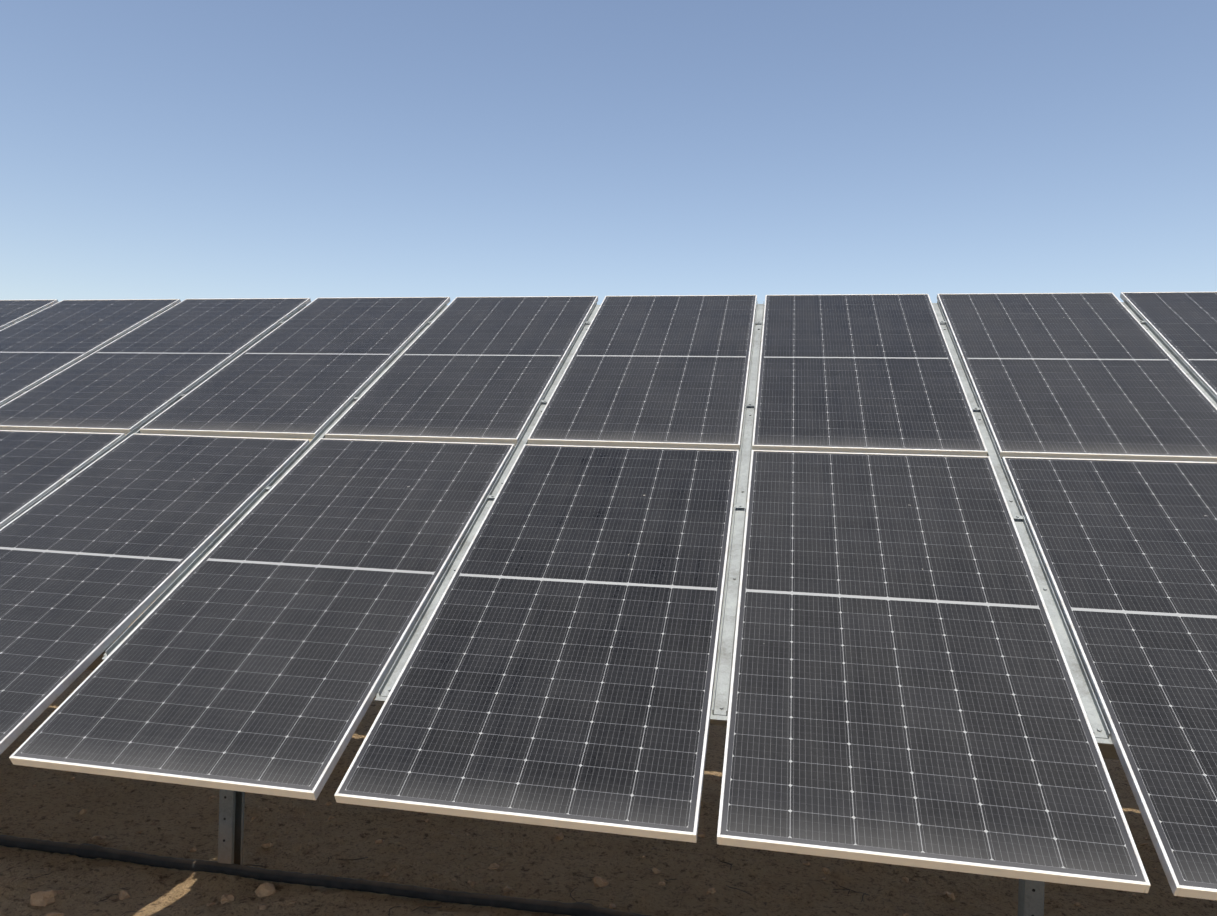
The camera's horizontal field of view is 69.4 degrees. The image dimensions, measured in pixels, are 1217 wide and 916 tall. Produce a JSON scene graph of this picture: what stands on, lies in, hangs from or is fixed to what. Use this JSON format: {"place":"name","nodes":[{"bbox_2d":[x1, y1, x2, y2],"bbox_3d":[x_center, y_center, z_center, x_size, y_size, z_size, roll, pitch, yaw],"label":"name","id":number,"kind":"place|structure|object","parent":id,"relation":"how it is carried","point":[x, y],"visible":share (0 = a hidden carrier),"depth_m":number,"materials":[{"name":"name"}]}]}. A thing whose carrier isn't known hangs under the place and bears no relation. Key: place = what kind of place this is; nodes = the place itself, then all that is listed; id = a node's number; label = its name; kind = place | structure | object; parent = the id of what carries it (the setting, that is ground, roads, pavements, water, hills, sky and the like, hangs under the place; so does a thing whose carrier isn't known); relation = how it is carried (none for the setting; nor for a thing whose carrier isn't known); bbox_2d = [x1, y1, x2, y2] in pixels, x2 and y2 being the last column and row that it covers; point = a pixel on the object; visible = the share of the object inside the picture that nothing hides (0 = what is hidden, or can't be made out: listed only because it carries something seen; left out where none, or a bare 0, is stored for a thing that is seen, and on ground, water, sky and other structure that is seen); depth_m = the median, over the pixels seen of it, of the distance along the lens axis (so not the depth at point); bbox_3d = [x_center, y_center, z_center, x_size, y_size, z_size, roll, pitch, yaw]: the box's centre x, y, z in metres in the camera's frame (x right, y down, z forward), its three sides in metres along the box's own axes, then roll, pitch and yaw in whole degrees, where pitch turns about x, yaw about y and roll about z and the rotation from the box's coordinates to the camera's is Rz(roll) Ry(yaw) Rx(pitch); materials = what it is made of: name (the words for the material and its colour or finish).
{"place":"outdoors","nodes":[
{"label":"outdoors","id":0,"kind":"place"},
{"bbox_2d":[27,857,941,915],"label":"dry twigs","id":1,"kind":"object","parent":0,"point":[441,906],"visible":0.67,"depth_m":4.04,"materials":[{"name":"brown wood"}]},
{"bbox_2d":[0,626,1216,915],"bbox_3d":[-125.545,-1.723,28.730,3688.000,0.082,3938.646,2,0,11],"label":"desert ground","id":2,"kind":"structure","parent":0,"point":[308,836],"depth_m":4.24,"materials":[{"name":"soil"}]},
{"bbox_2d":[0,835,650,915],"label":"cable conduit","id":3,"kind":"object","parent":2,"relation":"on","point":[90,851],"visible":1,"depth_m":3.97,"materials":[{"name":"black plastic"}]},
{"bbox_2d":[0,750,1197,915],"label":"scattered stones","id":4,"kind":"object","parent":2,"relation":"on","point":[43,898],"visible":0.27,"depth_m":4.04,"materials":[{"name":"stone"}]},
{"bbox_2d":[0,300,1216,915],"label":"mounting frame","id":5,"kind":"object","parent":2,"relation":"on","point":[230,850],"visible":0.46,"depth_m":4.05,"materials":[{"name":"metal"}]},
{"bbox_2d":[0,299,57,328],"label":"solar panel","id":6,"kind":"object","parent":5,"relation":"attached to","point":[12,311],"visible":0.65,"depth_m":7.45,"materials":[{"name":"glass"}]},
{"bbox_2d":[0,430,124,526],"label":"solar panel","id":7,"kind":"object","parent":5,"relation":"attached to","point":[35,466],"visible":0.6,"depth_m":4.93,"materials":[{"name":"glass"}]},
{"bbox_2d":[0,299,180,404],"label":"solar panel","id":8,"kind":"object","parent":5,"relation":"attached to","point":[39,346],"visible":0.81,"depth_m":6.80,"materials":[{"name":"glass"}]},
{"bbox_2d":[0,433,308,754],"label":"solar panel","id":9,"kind":"object","parent":5,"relation":"attached to","point":[99,556],"visible":0.92,"depth_m":4.12,"materials":[{"name":"glass"}]},
{"bbox_2d":[0,298,310,433],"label":"solar panel","id":10,"kind":"object","parent":5,"relation":"attached to","point":[128,382],"visible":0.88,"depth_m":6.05,"materials":[{"name":"glass"}]},
{"bbox_2d":[9,438,514,799],"bbox_3d":[-1.270,0.487,3.853,1.134,0.035,2.278,2,30,11],"label":"solar panel","id":11,"kind":"object","parent":5,"relation":"attached to","point":[258,648],"visible":1,"depth_m":3.47,"materials":[{"name":"glass"}]},
{"bbox_2d":[139,297,449,438],"bbox_3d":[-2.008,-0.703,6.060,1.134,0.035,2.278,2,30,11],"label":"solar panel","id":12,"kind":"object","parent":5,"relation":"attached to","point":[312,369],"visible":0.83,"depth_m":5.79,"materials":[{"name":"glass"}]},
{"bbox_2d":[324,296,597,444],"bbox_3d":[-0.841,-0.667,5.827,1.134,0.035,2.278,2,30,11],"label":"solar panel","id":13,"kind":"object","parent":5,"relation":"attached to","point":[473,369],"visible":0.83,"depth_m":5.55,"materials":[{"name":"glass"}]},
{"bbox_2d":[334,444,738,842],"bbox_3d":[-0.097,0.522,3.621,1.134,0.035,2.278,2,30,11],"label":"solar panel","id":14,"kind":"object","parent":5,"relation":"attached to","point":[559,668],"visible":1,"depth_m":3.22,"materials":[{"name":"glass"}]},
{"bbox_2d":[527,295,756,450],"bbox_3d":[0.327,-0.634,5.601,1.134,0.035,2.278,2,30,11],"label":"solar panel","id":15,"kind":"object","parent":5,"relation":"attached to","point":[662,371],"visible":0.88,"depth_m":5.31,"materials":[{"name":"glass"}]},
{"bbox_2d":[752,294,987,455],"bbox_3d":[1.499,-0.597,5.366,1.134,0.038,2.278,2,30,11],"label":"solar panel","id":16,"kind":"object","parent":5,"relation":"attached to","point":[863,373],"visible":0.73,"depth_m":5.07,"materials":[{"name":"glass"}]},
{"bbox_2d":[717,450,1150,892],"bbox_3d":[1.076,0.555,3.393,1.134,0.038,2.278,2,30,11],"label":"solar panel","id":17,"kind":"object","parent":5,"relation":"attached to","point":[903,690],"visible":1,"depth_m":2.97,"materials":[{"name":"glass"}]},
{"bbox_2d":[937,293,1216,461],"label":"solar panel","id":18,"kind":"object","parent":5,"relation":"attached to","point":[1082,375],"visible":0.9,"depth_m":4.87,"materials":[{"name":"glass"}]},
{"bbox_2d":[1002,457,1216,899],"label":"solar panel","id":19,"kind":"object","parent":5,"relation":"attached to","point":[1127,550],"visible":0.92,"depth_m":3.22,"materials":[{"name":"glass"}]},
{"bbox_2d":[1120,292,1216,397],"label":"solar panel","id":20,"kind":"object","parent":5,"relation":"attached to","point":[1183,325],"visible":0.92,"depth_m":5.46,"materials":[{"name":"glass"}]},
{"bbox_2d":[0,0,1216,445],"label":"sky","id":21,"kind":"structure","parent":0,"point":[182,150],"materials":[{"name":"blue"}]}
]}

